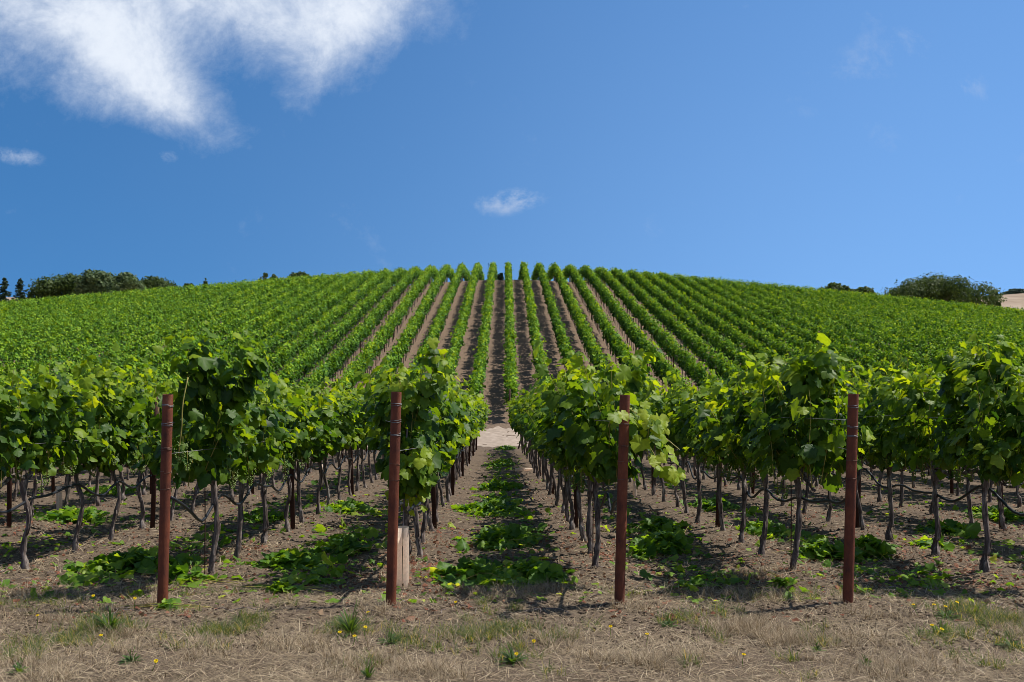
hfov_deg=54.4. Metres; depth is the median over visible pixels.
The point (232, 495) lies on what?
grapevine
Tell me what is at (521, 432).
grapevine
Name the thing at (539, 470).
grapevine
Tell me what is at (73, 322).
hillside vines
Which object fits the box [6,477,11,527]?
trellis stake
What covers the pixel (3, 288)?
conifer tree
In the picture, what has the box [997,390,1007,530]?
grapevine
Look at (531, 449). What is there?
grapevine
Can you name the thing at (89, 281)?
grey leaved tree
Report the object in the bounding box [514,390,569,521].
grapevine
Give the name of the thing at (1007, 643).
weed
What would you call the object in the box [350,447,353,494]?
trellis stake
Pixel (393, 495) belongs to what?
end post
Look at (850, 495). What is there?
end post
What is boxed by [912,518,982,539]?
leaf pile
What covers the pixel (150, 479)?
trellis stake
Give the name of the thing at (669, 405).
grapevine
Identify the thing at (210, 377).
grapevine
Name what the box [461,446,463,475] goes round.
trellis stake
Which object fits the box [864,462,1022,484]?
drip hose
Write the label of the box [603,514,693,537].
leaf pile
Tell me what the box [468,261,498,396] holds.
vine row
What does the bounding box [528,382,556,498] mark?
grapevine
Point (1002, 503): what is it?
trellis stake
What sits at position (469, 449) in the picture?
trellis stake
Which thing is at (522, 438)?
grapevine
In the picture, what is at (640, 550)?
leaf pile
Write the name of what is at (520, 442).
distant grapevines
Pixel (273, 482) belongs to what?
grapevine
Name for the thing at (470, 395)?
grapevine
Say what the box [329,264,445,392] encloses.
vine row
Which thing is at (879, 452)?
grapevine
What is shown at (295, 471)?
grapevine
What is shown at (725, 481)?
grapevine
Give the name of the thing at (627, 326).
vine row
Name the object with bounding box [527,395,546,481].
grapevine
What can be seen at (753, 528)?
leaf pile
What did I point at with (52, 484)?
trellis stake
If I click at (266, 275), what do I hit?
grey leaved tree
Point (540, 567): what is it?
leaf pile
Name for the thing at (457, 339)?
vine row
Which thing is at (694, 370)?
vine row
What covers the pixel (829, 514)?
grapevine
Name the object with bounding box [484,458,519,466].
leaf pile
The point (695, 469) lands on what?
grapevine
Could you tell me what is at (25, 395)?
grapevine
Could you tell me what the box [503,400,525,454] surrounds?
grapevine
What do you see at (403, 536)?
grow tube
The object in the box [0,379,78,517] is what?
grapevine
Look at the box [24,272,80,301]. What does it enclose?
oak tree
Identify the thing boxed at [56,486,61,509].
grow tube
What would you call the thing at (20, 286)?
conifer tree
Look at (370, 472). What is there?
grapevine
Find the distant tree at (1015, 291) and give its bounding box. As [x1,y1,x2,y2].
[1003,288,1023,294]
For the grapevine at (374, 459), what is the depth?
25.73 m
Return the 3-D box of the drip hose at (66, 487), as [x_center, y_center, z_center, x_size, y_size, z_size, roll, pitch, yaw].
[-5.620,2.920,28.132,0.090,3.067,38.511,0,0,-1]
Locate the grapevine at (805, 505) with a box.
[790,405,809,513]
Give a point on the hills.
(1015, 300)
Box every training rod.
[204,488,205,573]
[592,476,593,567]
[790,482,791,570]
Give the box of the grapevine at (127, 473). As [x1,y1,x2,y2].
[125,463,129,479]
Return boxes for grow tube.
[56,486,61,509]
[397,526,408,586]
[515,468,532,470]
[633,467,636,496]
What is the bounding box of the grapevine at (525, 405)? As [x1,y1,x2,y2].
[518,384,559,481]
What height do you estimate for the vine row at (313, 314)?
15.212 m
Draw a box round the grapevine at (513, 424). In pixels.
[507,402,531,463]
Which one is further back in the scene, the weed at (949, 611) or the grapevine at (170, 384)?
the grapevine at (170, 384)
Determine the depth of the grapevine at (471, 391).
23.11 m
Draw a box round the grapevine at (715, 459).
[682,387,738,530]
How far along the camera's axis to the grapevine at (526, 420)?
18.37 m
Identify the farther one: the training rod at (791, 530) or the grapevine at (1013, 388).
the grapevine at (1013, 388)
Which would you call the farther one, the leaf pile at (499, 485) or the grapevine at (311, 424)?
the leaf pile at (499, 485)
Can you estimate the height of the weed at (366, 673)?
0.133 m
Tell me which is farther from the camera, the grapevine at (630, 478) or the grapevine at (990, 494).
the grapevine at (630, 478)
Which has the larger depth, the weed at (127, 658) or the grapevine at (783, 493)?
the grapevine at (783, 493)
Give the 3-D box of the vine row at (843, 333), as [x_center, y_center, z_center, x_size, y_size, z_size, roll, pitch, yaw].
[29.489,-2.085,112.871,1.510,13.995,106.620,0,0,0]
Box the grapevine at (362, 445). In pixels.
[336,384,367,490]
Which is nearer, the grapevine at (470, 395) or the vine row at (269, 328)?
the grapevine at (470, 395)
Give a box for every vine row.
[0,277,286,385]
[17,275,298,391]
[63,274,315,386]
[92,273,332,386]
[115,271,345,391]
[152,271,376,391]
[224,268,399,387]
[225,269,376,378]
[258,267,417,391]
[296,266,431,390]
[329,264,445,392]
[368,264,454,393]
[407,262,470,380]
[444,262,484,380]
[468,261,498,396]
[500,261,520,407]
[518,261,552,392]
[531,262,578,376]
[546,262,612,381]
[562,263,660,393]
[571,265,698,391]
[585,266,724,394]
[602,267,748,389]
[617,268,781,372]
[622,270,789,368]
[638,271,864,389]
[669,273,901,392]
[676,275,939,393]
[701,276,945,393]
[716,277,953,375]
[726,279,1016,374]
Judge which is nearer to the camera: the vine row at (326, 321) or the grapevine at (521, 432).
the grapevine at (521, 432)
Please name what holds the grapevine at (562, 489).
on the ground at (494, 392)
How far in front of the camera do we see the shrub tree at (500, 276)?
159.90 m
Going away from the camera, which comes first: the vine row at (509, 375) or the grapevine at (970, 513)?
the grapevine at (970, 513)
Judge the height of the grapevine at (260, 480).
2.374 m
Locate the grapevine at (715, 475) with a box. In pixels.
[707,399,716,481]
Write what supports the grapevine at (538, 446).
on the ground at (494, 392)
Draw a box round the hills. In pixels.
[6,293,1023,309]
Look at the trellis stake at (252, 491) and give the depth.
21.16 m
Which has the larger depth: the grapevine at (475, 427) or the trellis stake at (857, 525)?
the grapevine at (475, 427)
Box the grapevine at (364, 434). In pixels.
[324,377,370,495]
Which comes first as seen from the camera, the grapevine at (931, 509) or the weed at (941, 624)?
the weed at (941, 624)
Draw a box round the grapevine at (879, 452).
[852,367,939,541]
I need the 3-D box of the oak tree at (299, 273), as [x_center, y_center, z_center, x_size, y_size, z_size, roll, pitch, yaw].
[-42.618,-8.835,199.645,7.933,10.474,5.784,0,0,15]
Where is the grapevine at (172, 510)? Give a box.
[146,385,192,520]
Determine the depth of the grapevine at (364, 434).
20.51 m
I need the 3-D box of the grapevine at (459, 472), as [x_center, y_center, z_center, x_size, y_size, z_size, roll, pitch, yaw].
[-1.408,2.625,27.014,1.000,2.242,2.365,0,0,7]
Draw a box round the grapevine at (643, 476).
[640,381,672,489]
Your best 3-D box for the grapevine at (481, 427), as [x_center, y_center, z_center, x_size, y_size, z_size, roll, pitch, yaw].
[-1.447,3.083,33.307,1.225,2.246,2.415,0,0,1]
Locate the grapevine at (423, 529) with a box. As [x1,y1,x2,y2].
[375,365,465,542]
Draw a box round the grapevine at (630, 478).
[628,392,638,481]
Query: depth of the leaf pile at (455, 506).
18.11 m
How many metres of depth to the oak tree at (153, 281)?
229.00 m
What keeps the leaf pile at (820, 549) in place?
on the ground at (494, 392)
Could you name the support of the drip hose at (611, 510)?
on the ground at (494, 392)
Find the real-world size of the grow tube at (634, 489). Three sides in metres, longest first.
0.640 x 0.094 x 0.092 m
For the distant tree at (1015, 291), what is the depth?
328.93 m
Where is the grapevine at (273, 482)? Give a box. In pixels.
[269,399,275,486]
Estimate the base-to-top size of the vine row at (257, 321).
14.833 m
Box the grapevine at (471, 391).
[454,389,475,486]
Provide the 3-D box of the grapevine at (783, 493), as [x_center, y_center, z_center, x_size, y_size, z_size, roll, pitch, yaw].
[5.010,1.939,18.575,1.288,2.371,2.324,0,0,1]
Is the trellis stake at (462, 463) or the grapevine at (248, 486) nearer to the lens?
the grapevine at (248, 486)
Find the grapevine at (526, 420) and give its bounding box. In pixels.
[524,380,560,505]
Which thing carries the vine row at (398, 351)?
on the ground at (494, 392)
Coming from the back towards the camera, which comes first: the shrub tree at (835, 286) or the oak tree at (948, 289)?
the oak tree at (948, 289)
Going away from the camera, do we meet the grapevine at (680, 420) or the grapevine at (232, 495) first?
the grapevine at (680, 420)
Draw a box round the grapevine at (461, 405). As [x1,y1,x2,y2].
[408,367,474,521]
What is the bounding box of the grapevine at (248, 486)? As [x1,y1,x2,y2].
[247,381,269,494]
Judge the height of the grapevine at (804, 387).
2.668 m
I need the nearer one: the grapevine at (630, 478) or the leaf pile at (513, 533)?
the leaf pile at (513, 533)
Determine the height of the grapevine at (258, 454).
2.399 m
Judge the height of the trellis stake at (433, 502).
2.220 m
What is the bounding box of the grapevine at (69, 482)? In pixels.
[46,370,81,508]
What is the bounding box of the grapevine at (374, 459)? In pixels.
[373,449,377,479]
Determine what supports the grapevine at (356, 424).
on the ground at (494, 392)
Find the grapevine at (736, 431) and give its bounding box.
[714,352,796,554]
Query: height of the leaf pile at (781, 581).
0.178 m
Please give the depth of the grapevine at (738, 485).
22.22 m
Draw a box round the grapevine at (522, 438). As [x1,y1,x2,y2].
[508,420,523,452]
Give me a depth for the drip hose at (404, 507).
11.10 m
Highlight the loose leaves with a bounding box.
[0,453,1023,603]
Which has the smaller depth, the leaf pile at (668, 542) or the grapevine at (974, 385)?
the grapevine at (974, 385)
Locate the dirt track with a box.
[367,426,527,447]
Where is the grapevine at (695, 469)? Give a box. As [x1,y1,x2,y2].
[694,454,696,475]
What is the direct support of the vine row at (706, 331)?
on the ground at (494, 392)
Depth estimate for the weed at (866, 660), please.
7.12 m
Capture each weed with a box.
[5,657,30,672]
[90,602,133,629]
[117,647,139,664]
[330,600,372,640]
[360,659,376,677]
[377,629,404,645]
[497,643,526,666]
[659,613,680,626]
[810,641,825,651]
[861,654,871,666]
[921,614,948,637]
[934,599,962,619]
[995,631,1022,649]
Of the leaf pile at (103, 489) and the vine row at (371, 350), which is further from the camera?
the vine row at (371, 350)
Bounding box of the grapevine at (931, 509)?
[922,394,936,513]
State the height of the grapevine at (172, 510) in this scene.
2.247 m
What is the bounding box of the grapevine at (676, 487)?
[648,387,690,506]
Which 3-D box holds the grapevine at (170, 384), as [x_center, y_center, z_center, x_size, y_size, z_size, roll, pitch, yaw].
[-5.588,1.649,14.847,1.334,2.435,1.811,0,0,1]
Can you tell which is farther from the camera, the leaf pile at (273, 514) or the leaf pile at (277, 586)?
the leaf pile at (273, 514)
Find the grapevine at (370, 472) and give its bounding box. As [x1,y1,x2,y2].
[367,396,376,482]
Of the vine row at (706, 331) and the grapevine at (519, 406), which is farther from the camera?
the vine row at (706, 331)
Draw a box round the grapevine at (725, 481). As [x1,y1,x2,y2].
[723,465,726,485]
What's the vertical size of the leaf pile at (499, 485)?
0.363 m
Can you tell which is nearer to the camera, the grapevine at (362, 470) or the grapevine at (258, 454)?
the grapevine at (258, 454)
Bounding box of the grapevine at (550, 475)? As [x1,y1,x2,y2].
[512,387,556,494]
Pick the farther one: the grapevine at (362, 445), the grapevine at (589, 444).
the grapevine at (362, 445)
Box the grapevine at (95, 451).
[32,367,129,552]
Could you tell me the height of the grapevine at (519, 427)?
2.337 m
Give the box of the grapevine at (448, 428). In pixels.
[359,354,466,556]
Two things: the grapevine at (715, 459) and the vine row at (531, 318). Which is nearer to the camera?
the grapevine at (715, 459)
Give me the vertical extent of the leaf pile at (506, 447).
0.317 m
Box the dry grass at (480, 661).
[0,572,1023,681]
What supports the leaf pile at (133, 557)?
on the ground at (494, 392)
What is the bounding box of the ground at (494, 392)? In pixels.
[0,280,1023,681]
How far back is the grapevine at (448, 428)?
12.22 m
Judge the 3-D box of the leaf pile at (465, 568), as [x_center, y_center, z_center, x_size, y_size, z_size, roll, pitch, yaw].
[-0.475,2.529,10.757,1.146,0.329,0.875,0,0,0]
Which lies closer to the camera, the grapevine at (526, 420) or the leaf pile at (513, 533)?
the leaf pile at (513, 533)
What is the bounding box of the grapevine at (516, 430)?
[505,399,529,458]
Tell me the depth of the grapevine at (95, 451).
12.36 m
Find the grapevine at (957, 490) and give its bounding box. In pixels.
[956,474,961,495]
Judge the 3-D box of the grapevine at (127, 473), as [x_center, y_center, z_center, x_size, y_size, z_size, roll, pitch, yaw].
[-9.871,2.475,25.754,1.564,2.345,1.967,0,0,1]
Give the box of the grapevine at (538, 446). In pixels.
[533,376,586,540]
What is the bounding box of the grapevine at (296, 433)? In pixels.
[228,378,313,544]
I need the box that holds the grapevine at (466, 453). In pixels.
[465,407,478,465]
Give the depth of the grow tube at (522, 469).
29.78 m
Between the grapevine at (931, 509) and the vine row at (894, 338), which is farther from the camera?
the vine row at (894, 338)
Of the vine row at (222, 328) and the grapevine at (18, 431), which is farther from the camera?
the vine row at (222, 328)
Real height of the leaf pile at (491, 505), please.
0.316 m
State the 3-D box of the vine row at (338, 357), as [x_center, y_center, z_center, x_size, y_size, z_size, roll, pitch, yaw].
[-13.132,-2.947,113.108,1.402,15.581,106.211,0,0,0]
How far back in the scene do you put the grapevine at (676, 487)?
18.26 m
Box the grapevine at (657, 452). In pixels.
[647,389,668,501]
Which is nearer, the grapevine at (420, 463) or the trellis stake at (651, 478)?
the grapevine at (420, 463)
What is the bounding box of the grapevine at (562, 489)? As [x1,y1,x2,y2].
[559,467,564,512]
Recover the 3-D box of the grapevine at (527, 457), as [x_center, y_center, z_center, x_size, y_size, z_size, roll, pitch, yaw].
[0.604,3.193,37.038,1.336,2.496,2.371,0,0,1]
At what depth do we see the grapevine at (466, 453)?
32.04 m
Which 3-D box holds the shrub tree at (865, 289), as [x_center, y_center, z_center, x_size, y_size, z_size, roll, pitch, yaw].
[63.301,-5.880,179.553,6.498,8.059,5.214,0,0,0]
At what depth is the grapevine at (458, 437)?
14.68 m
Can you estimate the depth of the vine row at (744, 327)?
91.37 m
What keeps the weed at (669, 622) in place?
on the ground at (494, 392)
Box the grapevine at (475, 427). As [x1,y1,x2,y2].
[436,381,478,510]
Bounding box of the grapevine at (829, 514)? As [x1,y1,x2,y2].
[798,379,880,521]
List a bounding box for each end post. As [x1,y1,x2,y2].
[157,394,172,602]
[386,392,401,604]
[614,395,629,604]
[842,394,858,602]
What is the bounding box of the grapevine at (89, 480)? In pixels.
[87,469,91,487]
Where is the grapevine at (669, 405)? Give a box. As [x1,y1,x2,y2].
[649,369,716,512]
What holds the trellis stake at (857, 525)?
on the ground at (494, 392)
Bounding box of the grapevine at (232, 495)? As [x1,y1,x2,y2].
[229,396,269,499]
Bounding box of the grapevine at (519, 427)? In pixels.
[510,409,534,470]
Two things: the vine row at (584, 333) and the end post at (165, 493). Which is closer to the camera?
the end post at (165, 493)
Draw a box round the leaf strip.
[59,450,963,588]
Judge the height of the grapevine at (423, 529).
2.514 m
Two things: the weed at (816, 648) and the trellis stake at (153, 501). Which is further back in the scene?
the trellis stake at (153, 501)
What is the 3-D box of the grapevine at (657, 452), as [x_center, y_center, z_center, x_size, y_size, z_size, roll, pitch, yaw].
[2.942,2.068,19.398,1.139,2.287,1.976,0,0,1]
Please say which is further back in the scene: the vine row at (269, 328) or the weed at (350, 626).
the vine row at (269, 328)
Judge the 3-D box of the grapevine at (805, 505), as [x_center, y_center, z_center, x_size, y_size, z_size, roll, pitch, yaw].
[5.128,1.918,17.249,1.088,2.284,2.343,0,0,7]
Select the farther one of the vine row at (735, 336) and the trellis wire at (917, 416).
the vine row at (735, 336)
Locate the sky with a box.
[0,0,1023,296]
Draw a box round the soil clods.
[0,469,1023,653]
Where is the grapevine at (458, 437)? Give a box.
[427,381,470,530]
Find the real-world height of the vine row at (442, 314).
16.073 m
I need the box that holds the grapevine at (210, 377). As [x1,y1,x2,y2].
[128,320,269,573]
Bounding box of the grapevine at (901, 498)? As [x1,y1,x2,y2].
[871,393,924,506]
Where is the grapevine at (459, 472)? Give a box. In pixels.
[458,399,483,476]
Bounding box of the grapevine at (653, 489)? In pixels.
[642,386,670,495]
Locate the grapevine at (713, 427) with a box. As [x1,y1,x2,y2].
[689,377,790,542]
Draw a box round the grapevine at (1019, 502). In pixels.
[1016,485,1021,506]
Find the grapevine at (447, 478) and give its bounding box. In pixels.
[445,391,481,501]
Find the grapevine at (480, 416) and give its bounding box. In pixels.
[460,399,485,461]
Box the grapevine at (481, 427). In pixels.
[466,404,486,464]
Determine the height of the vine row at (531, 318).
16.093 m
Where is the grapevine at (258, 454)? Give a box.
[185,370,295,557]
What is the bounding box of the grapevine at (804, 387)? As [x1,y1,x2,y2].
[739,333,875,570]
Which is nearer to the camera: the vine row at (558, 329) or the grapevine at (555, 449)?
the grapevine at (555, 449)
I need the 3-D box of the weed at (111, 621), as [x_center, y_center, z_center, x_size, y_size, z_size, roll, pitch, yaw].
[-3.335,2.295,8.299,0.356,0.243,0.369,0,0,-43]
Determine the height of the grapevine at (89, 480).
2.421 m
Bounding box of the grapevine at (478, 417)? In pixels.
[455,391,482,474]
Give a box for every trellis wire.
[678,415,845,419]
[867,415,1003,420]
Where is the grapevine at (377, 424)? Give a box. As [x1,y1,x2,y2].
[353,356,455,568]
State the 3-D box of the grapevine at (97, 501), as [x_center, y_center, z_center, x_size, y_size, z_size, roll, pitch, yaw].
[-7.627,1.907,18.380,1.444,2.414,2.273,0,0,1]
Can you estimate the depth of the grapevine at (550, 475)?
20.89 m
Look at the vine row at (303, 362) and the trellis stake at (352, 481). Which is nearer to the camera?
the trellis stake at (352, 481)
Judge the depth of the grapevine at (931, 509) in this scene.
17.16 m
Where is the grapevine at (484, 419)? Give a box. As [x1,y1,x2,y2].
[468,409,491,460]
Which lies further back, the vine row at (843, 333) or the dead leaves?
the vine row at (843, 333)
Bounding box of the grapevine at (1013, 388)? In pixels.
[1009,376,1023,399]
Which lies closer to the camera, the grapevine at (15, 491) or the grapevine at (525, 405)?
the grapevine at (15, 491)
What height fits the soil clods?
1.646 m
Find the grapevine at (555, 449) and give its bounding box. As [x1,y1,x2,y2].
[531,358,627,553]
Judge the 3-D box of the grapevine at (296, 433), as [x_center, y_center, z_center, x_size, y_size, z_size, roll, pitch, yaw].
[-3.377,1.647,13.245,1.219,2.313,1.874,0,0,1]
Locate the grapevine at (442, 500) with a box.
[438,376,472,506]
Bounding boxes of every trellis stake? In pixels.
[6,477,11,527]
[51,476,54,494]
[150,394,159,527]
[150,408,153,493]
[251,474,253,493]
[289,460,294,528]
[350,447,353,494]
[431,475,436,528]
[451,461,454,494]
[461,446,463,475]
[468,442,470,463]
[574,475,577,527]
[651,466,652,493]
[715,393,724,526]
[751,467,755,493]
[855,395,860,527]
[950,470,953,493]
[998,439,1003,528]
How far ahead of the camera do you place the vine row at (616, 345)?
90.72 m
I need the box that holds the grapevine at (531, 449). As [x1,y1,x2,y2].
[516,399,532,464]
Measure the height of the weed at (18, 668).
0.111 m
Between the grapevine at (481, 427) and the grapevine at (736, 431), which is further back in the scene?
the grapevine at (481, 427)
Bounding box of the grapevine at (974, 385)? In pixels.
[932,333,1023,572]
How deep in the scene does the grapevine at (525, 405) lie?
24.02 m
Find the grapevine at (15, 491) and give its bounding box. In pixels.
[12,471,19,500]
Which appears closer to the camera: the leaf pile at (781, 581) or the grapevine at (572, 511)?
the leaf pile at (781, 581)
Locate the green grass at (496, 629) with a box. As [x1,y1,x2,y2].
[0,567,1023,681]
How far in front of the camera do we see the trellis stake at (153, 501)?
15.02 m
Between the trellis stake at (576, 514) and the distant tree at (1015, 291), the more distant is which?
the distant tree at (1015, 291)
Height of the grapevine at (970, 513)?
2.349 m
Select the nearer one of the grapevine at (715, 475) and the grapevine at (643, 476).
the grapevine at (643, 476)
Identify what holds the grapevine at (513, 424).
on the ground at (494, 392)
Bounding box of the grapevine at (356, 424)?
[304,382,372,500]
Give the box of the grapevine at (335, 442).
[295,389,362,513]
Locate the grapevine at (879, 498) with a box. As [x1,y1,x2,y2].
[865,389,901,501]
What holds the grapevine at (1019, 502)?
on the ground at (494, 392)
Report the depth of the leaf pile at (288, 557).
11.51 m
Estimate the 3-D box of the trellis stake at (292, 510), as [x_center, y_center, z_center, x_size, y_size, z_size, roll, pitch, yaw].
[-3.318,1.920,14.984,0.068,2.220,0.072,-1,0,25]
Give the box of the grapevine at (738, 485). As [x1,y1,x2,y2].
[715,379,744,489]
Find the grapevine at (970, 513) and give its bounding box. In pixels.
[915,384,973,522]
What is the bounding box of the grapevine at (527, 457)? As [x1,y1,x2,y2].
[511,398,528,458]
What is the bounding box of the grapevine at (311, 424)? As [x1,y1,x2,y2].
[259,384,331,531]
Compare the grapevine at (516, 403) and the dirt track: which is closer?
the grapevine at (516, 403)
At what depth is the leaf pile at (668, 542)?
12.78 m
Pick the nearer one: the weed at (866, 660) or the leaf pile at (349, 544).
the weed at (866, 660)
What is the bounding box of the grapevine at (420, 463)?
[379,337,458,573]
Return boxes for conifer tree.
[0,277,11,301]
[11,278,27,300]
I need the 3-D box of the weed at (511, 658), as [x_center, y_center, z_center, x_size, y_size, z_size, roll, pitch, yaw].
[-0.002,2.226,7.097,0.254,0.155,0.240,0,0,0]
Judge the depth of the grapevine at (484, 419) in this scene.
35.85 m
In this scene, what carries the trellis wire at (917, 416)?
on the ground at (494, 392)
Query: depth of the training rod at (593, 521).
11.07 m
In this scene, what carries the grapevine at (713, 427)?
on the ground at (494, 392)
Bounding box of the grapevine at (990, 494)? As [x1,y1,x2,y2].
[987,480,993,501]
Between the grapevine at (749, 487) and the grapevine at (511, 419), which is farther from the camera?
the grapevine at (511, 419)
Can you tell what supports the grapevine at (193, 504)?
on the ground at (494, 392)
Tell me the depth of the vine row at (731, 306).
91.74 m
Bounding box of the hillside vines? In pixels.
[0,278,1023,385]
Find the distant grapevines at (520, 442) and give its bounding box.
[372,400,522,450]
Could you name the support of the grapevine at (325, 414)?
on the ground at (494, 392)
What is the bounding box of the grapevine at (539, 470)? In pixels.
[518,391,540,478]
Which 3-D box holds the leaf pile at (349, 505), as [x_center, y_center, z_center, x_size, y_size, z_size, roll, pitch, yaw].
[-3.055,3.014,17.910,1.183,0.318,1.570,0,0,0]
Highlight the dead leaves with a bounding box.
[0,458,1023,622]
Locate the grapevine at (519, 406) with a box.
[512,388,539,472]
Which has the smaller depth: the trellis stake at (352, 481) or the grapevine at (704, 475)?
the trellis stake at (352, 481)
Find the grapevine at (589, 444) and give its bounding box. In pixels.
[528,340,685,567]
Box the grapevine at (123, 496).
[119,383,146,500]
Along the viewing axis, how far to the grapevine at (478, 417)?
24.56 m
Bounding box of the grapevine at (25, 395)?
[6,371,53,458]
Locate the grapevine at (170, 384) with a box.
[113,370,182,528]
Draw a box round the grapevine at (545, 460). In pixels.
[522,391,549,488]
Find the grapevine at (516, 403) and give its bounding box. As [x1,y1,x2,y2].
[510,386,547,475]
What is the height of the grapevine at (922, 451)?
2.604 m
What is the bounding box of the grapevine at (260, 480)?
[258,390,271,489]
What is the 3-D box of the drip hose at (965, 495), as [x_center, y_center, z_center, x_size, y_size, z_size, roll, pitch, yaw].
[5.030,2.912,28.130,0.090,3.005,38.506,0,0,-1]
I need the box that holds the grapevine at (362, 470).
[347,398,368,487]
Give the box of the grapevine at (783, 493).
[780,475,785,505]
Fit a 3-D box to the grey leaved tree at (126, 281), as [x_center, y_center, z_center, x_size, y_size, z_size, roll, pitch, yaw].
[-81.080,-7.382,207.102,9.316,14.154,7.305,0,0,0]
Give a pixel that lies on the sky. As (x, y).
(875, 144)
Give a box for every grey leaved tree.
[73,269,116,295]
[109,272,147,292]
[257,272,277,281]
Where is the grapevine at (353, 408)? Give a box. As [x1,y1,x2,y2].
[304,381,364,506]
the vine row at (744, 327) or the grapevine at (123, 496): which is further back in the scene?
the vine row at (744, 327)
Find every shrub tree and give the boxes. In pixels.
[497,273,503,279]
[816,282,859,292]
[857,286,875,294]
[994,298,1001,307]
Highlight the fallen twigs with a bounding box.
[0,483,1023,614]
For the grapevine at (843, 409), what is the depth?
14.73 m
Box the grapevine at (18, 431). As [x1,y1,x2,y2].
[0,346,95,568]
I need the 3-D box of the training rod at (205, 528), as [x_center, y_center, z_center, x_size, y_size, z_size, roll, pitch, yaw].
[-3.329,1.944,10.794,0.016,1.400,0.010,0,0,0]
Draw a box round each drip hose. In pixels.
[0,467,173,513]
[170,450,379,522]
[399,445,467,513]
[548,458,616,514]
[645,453,844,504]
[804,468,1023,515]
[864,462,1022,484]
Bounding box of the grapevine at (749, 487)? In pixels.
[727,387,751,494]
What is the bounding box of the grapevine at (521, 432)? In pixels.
[512,395,533,467]
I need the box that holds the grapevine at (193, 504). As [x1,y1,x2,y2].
[169,391,199,511]
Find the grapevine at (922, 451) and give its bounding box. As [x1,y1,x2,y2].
[871,350,1005,555]
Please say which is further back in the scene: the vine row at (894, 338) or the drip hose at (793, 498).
the vine row at (894, 338)
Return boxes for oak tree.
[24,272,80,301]
[140,276,180,289]
[288,271,308,278]
[880,272,1006,306]
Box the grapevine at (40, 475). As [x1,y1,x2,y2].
[39,473,44,494]
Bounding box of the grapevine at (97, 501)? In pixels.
[81,380,132,505]
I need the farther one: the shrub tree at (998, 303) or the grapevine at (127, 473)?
the shrub tree at (998, 303)
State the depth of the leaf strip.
11.28 m
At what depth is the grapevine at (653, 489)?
20.64 m
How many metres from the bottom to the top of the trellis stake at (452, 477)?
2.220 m
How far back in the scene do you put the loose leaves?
11.73 m
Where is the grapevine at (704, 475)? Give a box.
[690,426,705,479]
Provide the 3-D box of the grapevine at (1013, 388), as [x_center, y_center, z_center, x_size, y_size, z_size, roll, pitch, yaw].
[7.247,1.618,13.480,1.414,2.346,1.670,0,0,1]
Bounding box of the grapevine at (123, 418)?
[54,343,157,540]
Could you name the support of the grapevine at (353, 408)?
on the ground at (494, 392)
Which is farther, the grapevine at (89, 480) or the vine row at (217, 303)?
the vine row at (217, 303)
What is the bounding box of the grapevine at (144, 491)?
[128,383,167,494]
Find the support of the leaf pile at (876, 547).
on the ground at (494, 392)
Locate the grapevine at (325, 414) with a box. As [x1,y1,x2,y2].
[264,376,337,522]
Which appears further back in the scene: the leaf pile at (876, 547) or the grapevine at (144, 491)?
the grapevine at (144, 491)
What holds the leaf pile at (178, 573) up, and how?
on the ground at (494, 392)
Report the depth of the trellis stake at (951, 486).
21.22 m
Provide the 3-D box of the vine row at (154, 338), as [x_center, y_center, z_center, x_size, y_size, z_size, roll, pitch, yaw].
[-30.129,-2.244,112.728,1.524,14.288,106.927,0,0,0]
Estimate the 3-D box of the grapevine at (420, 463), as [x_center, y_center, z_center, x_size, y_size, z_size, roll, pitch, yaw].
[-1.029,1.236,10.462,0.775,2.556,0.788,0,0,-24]
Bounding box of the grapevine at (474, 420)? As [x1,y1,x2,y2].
[448,391,483,495]
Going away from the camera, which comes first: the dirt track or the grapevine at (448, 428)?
the grapevine at (448, 428)
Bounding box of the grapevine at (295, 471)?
[294,393,296,477]
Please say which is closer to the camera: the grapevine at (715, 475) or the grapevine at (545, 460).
the grapevine at (545, 460)
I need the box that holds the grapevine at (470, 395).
[456,388,480,479]
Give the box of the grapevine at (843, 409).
[839,363,895,529]
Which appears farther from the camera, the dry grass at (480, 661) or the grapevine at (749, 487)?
the grapevine at (749, 487)
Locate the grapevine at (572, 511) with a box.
[534,400,583,529]
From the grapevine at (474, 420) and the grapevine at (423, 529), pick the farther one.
the grapevine at (474, 420)
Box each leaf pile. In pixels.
[12,505,134,526]
[63,546,207,575]
[73,484,157,496]
[107,598,208,610]
[142,563,244,584]
[228,507,289,527]
[233,548,348,570]
[237,580,327,593]
[292,533,372,556]
[313,497,378,514]
[418,556,504,587]
[450,501,478,513]
[453,498,542,516]
[455,523,546,550]
[469,477,523,491]
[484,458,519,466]
[495,445,516,449]
[511,558,576,586]
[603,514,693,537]
[626,527,712,558]
[626,541,661,558]
[680,497,741,511]
[725,518,786,539]
[747,573,803,591]
[773,537,875,562]
[855,533,902,559]
[900,532,981,551]
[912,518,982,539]
[961,505,1023,523]
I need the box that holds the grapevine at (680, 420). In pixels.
[666,376,736,522]
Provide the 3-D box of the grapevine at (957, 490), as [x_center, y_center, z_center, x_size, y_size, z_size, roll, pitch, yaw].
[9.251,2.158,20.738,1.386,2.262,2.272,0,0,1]
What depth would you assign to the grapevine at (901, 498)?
18.50 m

